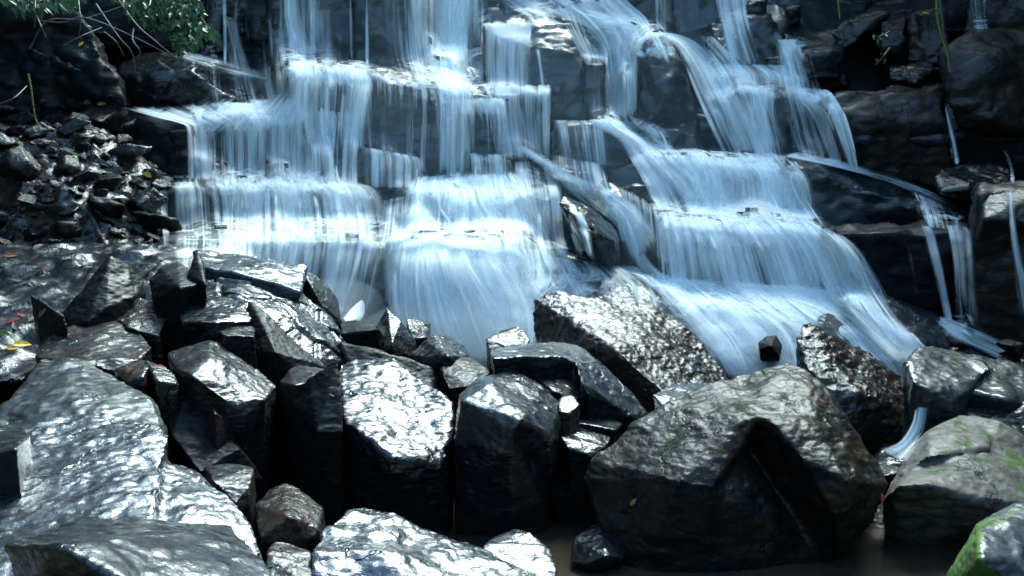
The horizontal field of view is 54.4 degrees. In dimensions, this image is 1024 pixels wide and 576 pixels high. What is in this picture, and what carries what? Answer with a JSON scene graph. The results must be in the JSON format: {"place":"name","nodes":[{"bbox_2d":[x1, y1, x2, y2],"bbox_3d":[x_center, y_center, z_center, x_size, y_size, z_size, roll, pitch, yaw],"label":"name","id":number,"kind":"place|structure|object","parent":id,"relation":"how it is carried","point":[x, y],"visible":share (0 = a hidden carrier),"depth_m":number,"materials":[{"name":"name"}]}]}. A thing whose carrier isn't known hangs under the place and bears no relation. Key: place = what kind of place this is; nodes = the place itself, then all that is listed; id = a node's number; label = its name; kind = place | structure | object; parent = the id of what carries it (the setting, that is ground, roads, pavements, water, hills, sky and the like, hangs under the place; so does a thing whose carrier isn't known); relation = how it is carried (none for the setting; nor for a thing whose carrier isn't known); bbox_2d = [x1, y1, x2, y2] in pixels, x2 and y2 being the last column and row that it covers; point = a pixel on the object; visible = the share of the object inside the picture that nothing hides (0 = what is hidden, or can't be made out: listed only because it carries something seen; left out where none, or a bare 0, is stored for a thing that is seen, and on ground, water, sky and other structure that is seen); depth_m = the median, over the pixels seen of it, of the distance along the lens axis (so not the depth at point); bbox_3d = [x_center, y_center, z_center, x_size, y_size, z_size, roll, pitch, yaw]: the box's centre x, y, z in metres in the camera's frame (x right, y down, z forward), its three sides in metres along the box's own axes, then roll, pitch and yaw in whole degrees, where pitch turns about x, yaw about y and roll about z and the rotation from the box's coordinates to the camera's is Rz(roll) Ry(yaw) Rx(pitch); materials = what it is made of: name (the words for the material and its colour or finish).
{"place":"outdoors","nodes":[
{"label":"outdoors","id":0,"kind":"place"},
{"bbox_2d":[0,382,23,403],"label":"ground","id":1,"kind":"structure","parent":0,"point":[6,394],"depth_m":7.35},
{"bbox_2d":[0,427,32,500],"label":"stone","id":2,"kind":"object","parent":1,"relation":"on","point":[16,462],"visible":0.35,"depth_m":3.73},
{"bbox_2d":[31,295,67,349],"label":"stone","id":3,"kind":"object","parent":1,"relation":"on","point":[50,321],"visible":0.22,"depth_m":5.87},
{"bbox_2d":[0,357,168,457],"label":"boulder","id":4,"kind":"object","parent":1,"relation":"on","point":[60,386],"visible":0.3,"depth_m":4.68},
{"bbox_2d":[35,320,151,375],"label":"boulder","id":5,"kind":"object","parent":1,"relation":"on","point":[109,347],"visible":0.23,"depth_m":5.63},
{"bbox_2d":[62,256,145,326],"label":"boulder","id":6,"kind":"object","parent":1,"relation":"on","point":[113,289],"visible":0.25,"depth_m":6.14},
{"bbox_2d":[0,413,261,575],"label":"boulder","id":7,"kind":"object","parent":1,"relation":"on","point":[104,465],"visible":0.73,"depth_m":3.87,"materials":[{"name":"stone"}]},
{"bbox_2d":[4,516,270,575],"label":"boulder","id":8,"kind":"object","parent":1,"relation":"on","point":[122,546],"visible":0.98,"depth_m":3.00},
{"bbox_2d":[116,298,169,368],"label":"boulder","id":9,"kind":"object","parent":1,"relation":"on","point":[145,321],"visible":0.1,"depth_m":6.02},
{"bbox_2d":[115,360,179,463],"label":"stone","id":10,"kind":"object","parent":1,"relation":"on","point":[148,378],"visible":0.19,"depth_m":4.98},
{"bbox_2d":[149,253,206,369],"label":"boulder","id":11,"kind":"object","parent":1,"relation":"on","point":[177,288],"visible":0.34,"depth_m":6.08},
{"bbox_2d":[151,391,263,544],"bbox_3d":[-1.631,1.061,5.287,0.558,1.180,0.984,-2,5,-20],"label":"boulder","id":12,"kind":"object","parent":1,"relation":"on","point":[190,443],"visible":0.25,"depth_m":4.94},
{"bbox_2d":[180,294,251,345],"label":"boulder","id":13,"kind":"object","parent":1,"relation":"on","point":[200,323],"visible":0.28,"depth_m":5.89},
{"bbox_2d":[207,406,234,448],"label":"stone","id":14,"kind":"object","parent":1,"relation":"on","point":[221,428],"visible":0.11,"depth_m":4.95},
{"bbox_2d":[167,340,275,539],"bbox_3d":[-1.596,0.968,5.493,0.546,1.334,1.035,-2,5,-21],"label":"boulder","id":15,"kind":"object","parent":1,"relation":"on","point":[240,393],"visible":0.51,"depth_m":5.12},
{"bbox_2d":[204,464,255,535],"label":"boulder","id":16,"kind":"object","parent":1,"relation":"on","point":[235,483],"visible":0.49,"depth_m":4.60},
{"bbox_2d":[213,326,257,368],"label":"boulder","id":17,"kind":"object","parent":1,"relation":"on","point":[239,341],"visible":0.17,"depth_m":5.64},
{"bbox_2d":[193,250,307,304],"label":"boulder","id":18,"kind":"object","parent":1,"relation":"on","point":[284,279],"visible":0.21,"depth_m":6.91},
{"bbox_2d":[206,276,348,377],"bbox_3d":[-1.623,0.713,6.798,1.099,1.641,1.196,0,5,0],"label":"boulder","id":19,"kind":"object","parent":1,"relation":"on","point":[309,327],"visible":0.2,"depth_m":6.48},
{"bbox_2d":[247,301,326,487],"bbox_3d":[-1.380,0.823,6.157,0.485,1.480,0.930,-1,5,-12],"label":"boulder","id":20,"kind":"object","parent":1,"relation":"on","point":[280,352],"visible":0.27,"depth_m":5.85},
{"bbox_2d":[254,483,324,558],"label":"boulder","id":21,"kind":"object","parent":1,"relation":"on","point":[289,514],"visible":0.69,"depth_m":4.35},
{"bbox_2d":[280,365,323,486],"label":"stone","id":22,"kind":"object","parent":1,"relation":"on","point":[293,380],"visible":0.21,"depth_m":5.46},
{"bbox_2d":[288,364,344,526],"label":"boulder","id":23,"kind":"object","parent":1,"relation":"on","point":[316,448],"visible":0.81,"depth_m":5.18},
{"bbox_2d":[304,272,341,330],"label":"boulder","id":24,"kind":"object","parent":1,"relation":"on","point":[318,291],"visible":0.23,"depth_m":7.33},
{"bbox_2d":[340,322,377,346],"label":"boulder","id":25,"kind":"object","parent":1,"relation":"on","point":[360,333],"visible":0.14,"depth_m":6.97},
{"bbox_2d":[338,342,442,392],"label":"boulder","id":26,"kind":"object","parent":1,"relation":"on","point":[428,375],"visible":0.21,"depth_m":6.47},
{"bbox_2d":[370,308,415,358],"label":"boulder","id":27,"kind":"object","parent":1,"relation":"on","point":[394,336],"visible":0.33,"depth_m":6.89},
{"bbox_2d":[339,358,455,532],"bbox_3d":[-0.666,1.033,5.702,0.736,1.150,1.418,0,5,0],"label":"boulder","id":28,"kind":"object","parent":1,"relation":"on","point":[399,421],"visible":0.69,"depth_m":5.29,"materials":[{"name":"stone"}]},
{"bbox_2d":[406,318,430,348],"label":"stone","id":29,"kind":"object","parent":1,"relation":"on","point":[419,330],"visible":0.2,"depth_m":7.48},
{"bbox_2d":[312,507,529,575],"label":"boulder","id":30,"kind":"object","parent":1,"relation":"on","point":[363,541],"visible":1,"depth_m":4.21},
{"bbox_2d":[410,334,469,375],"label":"boulder","id":31,"kind":"object","parent":1,"relation":"on","point":[436,352],"visible":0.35,"depth_m":6.71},
{"bbox_2d":[440,357,489,414],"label":"boulder","id":32,"kind":"object","parent":1,"relation":"on","point":[459,375],"visible":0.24,"depth_m":6.42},
{"bbox_2d":[453,371,561,535],"bbox_3d":[-0.022,1.060,5.663,0.612,1.121,1.156,0,5,0],"label":"boulder","id":33,"kind":"object","parent":1,"relation":"on","point":[507,434],"visible":0.81,"depth_m":5.31,"materials":[{"name":"stone"}]},
{"bbox_2d":[486,326,529,374],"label":"stone","id":34,"kind":"object","parent":1,"relation":"on","point":[508,337],"visible":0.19,"depth_m":6.75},
{"bbox_2d":[483,529,556,575],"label":"stone","id":35,"kind":"object","parent":1,"relation":"on","point":[530,553],"visible":0.78,"depth_m":4.68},
{"bbox_2d":[536,378,581,501],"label":"boulder","id":36,"kind":"object","parent":1,"relation":"on","point":[557,389],"visible":0.12,"depth_m":5.94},
{"bbox_2d":[490,342,647,433],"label":"boulder","id":37,"kind":"object","parent":1,"relation":"on","point":[605,392],"visible":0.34,"depth_m":6.05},
{"bbox_2d":[558,395,579,481],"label":"stone","id":38,"kind":"object","parent":1,"relation":"on","point":[569,408],"visible":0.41,"depth_m":5.64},
{"bbox_2d":[561,427,611,517],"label":"boulder","id":39,"kind":"object","parent":1,"relation":"on","point":[582,448],"visible":0.35,"depth_m":5.59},
{"bbox_2d":[571,522,624,572],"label":"stone","id":40,"kind":"object","parent":1,"relation":"on","point":[596,548],"visible":0.71,"depth_m":4.95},
{"bbox_2d":[579,413,623,445],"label":"boulder","id":41,"kind":"object","parent":1,"relation":"on","point":[613,428],"visible":0.16,"depth_m":5.85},
{"bbox_2d":[533,291,728,412],"bbox_3d":[0.891,0.767,7.385,1.467,1.433,1.667,0,5,0],"label":"boulder","id":42,"kind":"object","parent":1,"relation":"on","point":[644,353],"visible":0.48,"depth_m":7.24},
{"bbox_2d":[653,383,706,409],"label":"boulder","id":43,"kind":"object","parent":1,"relation":"on","point":[669,393],"visible":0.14,"depth_m":6.20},
{"bbox_2d":[583,363,887,572],"bbox_3d":[1.262,1.072,5.572,1.780,1.256,1.514,0,5,0],"label":"boulder","id":44,"kind":"object","parent":1,"relation":"on","point":[777,465],"visible":0.96,"depth_m":5.01,"materials":[{"name":"stone"}]},
{"bbox_2d":[796,323,903,455],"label":"boulder","id":45,"kind":"object","parent":1,"relation":"on","point":[862,386],"visible":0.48,"depth_m":6.89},
{"bbox_2d":[869,502,883,528],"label":"stone","id":46,"kind":"object","parent":1,"relation":"on","point":[877,522],"visible":0.03,"depth_m":5.66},
{"bbox_2d":[873,443,911,494],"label":"stone","id":47,"kind":"object","parent":1,"relation":"on","point":[890,465],"visible":0.11,"depth_m":6.02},
{"bbox_2d":[883,415,1023,543],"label":"boulder","id":48,"kind":"object","parent":1,"relation":"on","point":[956,479],"visible":0.7,"depth_m":5.28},
{"bbox_2d":[901,346,1023,445],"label":"boulder","id":49,"kind":"object","parent":1,"relation":"on","point":[940,385],"visible":0.43,"depth_m":6.18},
{"bbox_2d":[946,502,1023,575],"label":"boulder","id":50,"kind":"object","parent":1,"relation":"on","point":[993,545],"visible":1,"depth_m":4.15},
{"bbox_2d":[961,401,1023,434],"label":"boulder","id":51,"kind":"object","parent":1,"relation":"on","point":[1013,418],"visible":0.1,"depth_m":6.10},
{"bbox_2d":[997,351,1023,366],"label":"stone","id":52,"kind":"object","parent":1,"relation":"on","point":[1006,355],"visible":0.1,"depth_m":7.52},
{"bbox_2d":[996,339,1023,356],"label":"stone","id":53,"kind":"object","parent":52,"relation":"on","point":[1013,347],"visible":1,"depth_m":7.53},
{"bbox_2d":[0,0,1023,389],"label":"cliff","id":54,"kind":"structure","parent":0,"point":[894,106],"depth_m":10.68,"materials":[{"name":"stone"}]},
{"bbox_2d":[0,209,11,224],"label":"stone","id":55,"kind":"object","parent":54,"relation":"on","point":[5,215],"visible":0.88,"depth_m":9.05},
{"bbox_2d":[2,232,13,240],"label":"stone","id":56,"kind":"object","parent":54,"relation":"on","point":[8,236],"visible":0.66,"depth_m":9.07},
{"bbox_2d":[0,131,18,147],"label":"stone","id":57,"kind":"object","parent":54,"relation":"on","point":[7,141],"visible":0.86,"depth_m":9.63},
{"bbox_2d":[0,105,19,116],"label":"stone","id":58,"kind":"object","parent":54,"relation":"on","point":[6,110],"visible":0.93,"depth_m":10.47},
{"bbox_2d":[5,124,21,135],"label":"stone","id":59,"kind":"object","parent":54,"relation":"on","point":[14,130],"visible":0.84,"depth_m":9.93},
{"bbox_2d":[0,145,41,179],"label":"stone","id":60,"kind":"object","parent":54,"relation":"on","point":[19,162],"visible":1,"depth_m":9.25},
{"bbox_2d":[13,340,31,345],"bbox_3d":[-3.263,0.367,6.635,0.119,0.037,0.039,-3,6,-34],"label":"fallen leaf","id":61,"kind":"object","parent":54,"relation":"on","point":[20,343],"visible":1,"depth_m":6.64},
{"bbox_2d":[13,112,40,124],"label":"stone","id":62,"kind":"object","parent":54,"relation":"on","point":[27,118],"visible":0.75,"depth_m":10.29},
{"bbox_2d":[17,194,36,204],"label":"stone","id":63,"kind":"object","parent":54,"relation":"on","point":[28,198],"visible":1,"depth_m":9.08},
{"bbox_2d":[22,227,43,240],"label":"stone","id":64,"kind":"object","parent":54,"relation":"on","point":[31,233],"visible":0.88,"depth_m":9.06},
{"bbox_2d":[27,73,41,130],"bbox_3d":[-3.840,-1.492,8.006,0.103,0.461,0.019,0,5,0],"label":"vine","id":65,"kind":"object","parent":54,"relation":"hanging from","point":[29,81],"visible":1,"depth_m":8.00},
{"bbox_2d":[19,122,54,138],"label":"stone","id":66,"kind":"object","parent":54,"relation":"on","point":[33,131],"visible":0.93,"depth_m":9.89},
{"bbox_2d":[36,139,48,147],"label":"stone","id":67,"kind":"object","parent":54,"relation":"on","point":[42,143],"visible":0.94,"depth_m":9.77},
{"bbox_2d":[36,192,54,204],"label":"stone","id":68,"kind":"object","parent":54,"relation":"on","point":[46,200],"visible":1,"depth_m":9.12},
{"bbox_2d":[43,146,56,153],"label":"stone","id":69,"kind":"object","parent":54,"relation":"on","point":[49,149],"visible":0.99,"depth_m":9.68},
{"bbox_2d":[45,239,59,243],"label":"stone","id":70,"kind":"object","parent":54,"relation":"on","point":[49,241],"visible":0.97,"depth_m":8.85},
{"bbox_2d":[46,116,60,123],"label":"stone","id":71,"kind":"object","parent":54,"relation":"on","point":[53,119],"visible":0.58,"depth_m":10.55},
{"bbox_2d":[49,179,61,187],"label":"stone","id":72,"kind":"object","parent":54,"relation":"on","point":[53,183],"visible":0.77,"depth_m":9.19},
{"bbox_2d":[56,150,73,159],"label":"stone","id":73,"kind":"object","parent":54,"relation":"on","point":[63,153],"visible":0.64,"depth_m":9.60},
{"bbox_2d":[49,220,83,238],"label":"stone","id":74,"kind":"object","parent":54,"relation":"on","point":[64,229],"visible":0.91,"depth_m":9.05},
{"bbox_2d":[54,154,81,175],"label":"stone","id":75,"kind":"object","parent":54,"relation":"on","point":[66,164],"visible":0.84,"depth_m":9.44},
{"bbox_2d":[58,206,78,215],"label":"stone","id":76,"kind":"object","parent":54,"relation":"on","point":[70,211],"visible":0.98,"depth_m":9.07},
{"bbox_2d":[57,117,90,136],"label":"stone","id":77,"kind":"object","parent":54,"relation":"on","point":[71,126],"visible":0.94,"depth_m":9.95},
{"bbox_2d":[62,112,89,122],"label":"stone","id":78,"kind":"object","parent":54,"relation":"on","point":[72,115],"visible":0.49,"depth_m":10.22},
{"bbox_2d":[75,142,89,152],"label":"stone","id":79,"kind":"object","parent":54,"relation":"on","point":[81,147],"visible":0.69,"depth_m":9.84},
{"bbox_2d":[63,27,102,46],"bbox_3d":[-3.516,-2.048,8.037,0.329,0.164,0.259,0,5,0],"label":"root","id":80,"kind":"object","parent":54,"relation":"on","point":[68,43],"visible":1,"depth_m":8.00,"materials":[{"name":"brown plant"}]},
{"bbox_2d":[80,106,116,125],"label":"stone","id":81,"kind":"object","parent":54,"relation":"on","point":[102,117],"visible":0.78,"depth_m":10.43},
{"bbox_2d":[93,133,105,143],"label":"stone","id":82,"kind":"object","parent":54,"relation":"on","point":[98,138],"visible":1,"depth_m":9.98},
{"bbox_2d":[93,189,108,196],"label":"stone","id":83,"kind":"object","parent":54,"relation":"on","point":[101,192],"visible":1,"depth_m":8.18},
{"bbox_2d":[82,180,109,196],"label":"stone","id":84,"kind":"object","parent":83,"relation":"on","point":[89,187],"visible":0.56,"depth_m":8.37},
{"bbox_2d":[70,170,101,185],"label":"stone","id":85,"kind":"object","parent":84,"relation":"on","point":[80,178],"visible":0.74,"depth_m":8.44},
{"bbox_2d":[93,173,121,191],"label":"stone","id":86,"kind":"object","parent":84,"relation":"on","point":[110,182],"visible":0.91,"depth_m":8.32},
{"bbox_2d":[40,17,171,55],"bbox_3d":[-3.329,-2.038,8.038,1.079,0.293,0.262,0,5,0],"label":"root","id":87,"kind":"object","parent":54,"relation":"attached to","point":[104,24],"visible":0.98,"depth_m":7.99,"materials":[{"name":"brown plant"}]},
{"bbox_2d":[87,194,125,218],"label":"stone","id":88,"kind":"object","parent":54,"relation":"on","point":[106,207],"visible":0.91,"depth_m":9.26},
{"bbox_2d":[95,3,135,71],"bbox_3d":[-3.189,-2.045,8.098,0.402,0.556,0.227,4,6,44],"label":"root","id":89,"kind":"object","parent":54,"relation":"attached to","point":[117,34],"visible":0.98,"depth_m":7.99,"materials":[{"name":"brown plant"}]},
{"bbox_2d":[0,0,136,20],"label":"shrub","id":90,"kind":"object","parent":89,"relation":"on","point":[22,6],"visible":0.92,"depth_m":8.11,"materials":[{"name":"green plant"}]},
{"bbox_2d":[30,0,138,48],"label":"root","id":91,"kind":"object","parent":90,"relation":"attached to","point":[44,23],"visible":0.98,"depth_m":7.97,"materials":[{"name":"brown plant"}]},
{"bbox_2d":[118,0,177,59],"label":"root","id":92,"kind":"object","parent":90,"relation":"attached to","point":[135,23],"visible":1,"depth_m":7.97,"materials":[{"name":"brown plant"}]},
{"bbox_2d":[109,227,125,234],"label":"stone","id":93,"kind":"object","parent":54,"relation":"on","point":[113,231],"visible":0.88,"depth_m":9.26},
{"bbox_2d":[115,134,131,144],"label":"stone","id":94,"kind":"object","parent":54,"relation":"on","point":[123,139],"visible":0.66,"depth_m":10.33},
{"bbox_2d":[118,198,129,204],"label":"stone","id":95,"kind":"object","parent":54,"relation":"on","point":[125,201],"visible":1,"depth_m":9.50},
{"bbox_2d":[107,143,151,160],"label":"stone","id":96,"kind":"object","parent":54,"relation":"on","point":[128,152],"visible":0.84,"depth_m":9.88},
{"bbox_2d":[123,118,135,134],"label":"stone","id":97,"kind":"object","parent":54,"relation":"on","point":[128,127],"visible":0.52,"depth_m":11.02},
{"bbox_2d":[129,177,142,185],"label":"stone","id":98,"kind":"object","parent":54,"relation":"on","point":[137,181],"visible":1,"depth_m":9.70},
{"bbox_2d":[130,139,151,148],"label":"stone","id":99,"kind":"object","parent":54,"relation":"on","point":[138,142],"visible":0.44,"depth_m":10.99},
{"bbox_2d":[128,188,168,212],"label":"stone","id":100,"kind":"object","parent":54,"relation":"on","point":[149,200],"visible":0.91,"depth_m":9.59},
{"bbox_2d":[144,232,159,241],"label":"stone","id":101,"kind":"object","parent":54,"relation":"on","point":[148,236],"visible":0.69,"depth_m":9.13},
{"bbox_2d":[144,168,160,178],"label":"stone","id":102,"kind":"object","parent":54,"relation":"on","point":[155,174],"visible":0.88,"depth_m":9.97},
{"bbox_2d":[132,211,181,234],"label":"stone","id":103,"kind":"object","parent":54,"relation":"on","point":[155,224],"visible":0.99,"depth_m":9.37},
{"bbox_2d":[151,169,175,189],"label":"stone","id":104,"kind":"object","parent":54,"relation":"on","point":[165,181],"visible":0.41,"depth_m":10.47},
{"bbox_2d":[110,0,219,58],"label":"shrub","id":105,"kind":"object","parent":54,"relation":"on","point":[171,21],"visible":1,"depth_m":8.24,"materials":[{"name":"green plant"}]},
{"bbox_2d":[141,0,1023,459],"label":"waterfall","id":106,"kind":"structure","parent":54,"relation":"on","point":[471,294],"depth_m":10.14,"materials":[{"name":"liquid"}]},
{"bbox_2d":[559,196,619,264],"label":"boulder","id":107,"kind":"object","parent":54,"relation":"on","point":[603,239],"visible":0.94,"depth_m":9.13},
{"bbox_2d":[758,335,781,361],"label":"stone","id":108,"kind":"object","parent":54,"relation":"on","point":[770,348],"visible":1,"depth_m":7.79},
{"bbox_2d":[817,313,852,343],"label":"boulder","id":109,"kind":"object","parent":54,"relation":"on","point":[830,323],"visible":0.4,"depth_m":8.38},
{"bbox_2d":[872,31,890,64],"bbox_3d":[3.604,-2.358,9.722,0.162,0.365,0.630,2,5,25],"label":"plant","id":110,"kind":"object","parent":54,"relation":"on","point":[882,40],"visible":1,"depth_m":9.72,"materials":[{"name":"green plant"}]},
{"bbox_2d":[935,0,950,71],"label":"vine","id":111,"kind":"object","parent":54,"relation":"hanging from","point":[938,26],"visible":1,"depth_m":9.53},
{"bbox_2d":[938,0,952,57],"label":"vine","id":112,"kind":"object","parent":54,"relation":"hanging from","point":[942,25],"visible":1,"depth_m":9.57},
{"bbox_2d":[947,336,968,346],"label":"stone","id":113,"kind":"object","parent":54,"relation":"on","point":[952,340],"visible":0.98,"depth_m":8.33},
{"bbox_2d":[934,164,1009,200],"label":"boulder","id":114,"kind":"object","parent":54,"relation":"on","point":[958,182],"visible":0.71,"depth_m":9.76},
{"bbox_2d":[975,189,1023,241],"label":"boulder","id":115,"kind":"object","parent":54,"relation":"on","point":[994,218],"visible":0.83,"depth_m":8.07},
{"bbox_2d":[258,500,965,575],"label":"pool water","id":116,"kind":"structure","parent":0,"point":[874,552],"depth_m":5.13,"materials":[{"name":"brown liquid"}]},
{"bbox_2d":[266,541,312,575],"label":"stone","id":117,"kind":"object","parent":116,"relation":"in","point":[285,559],"visible":0.9,"depth_m":3.98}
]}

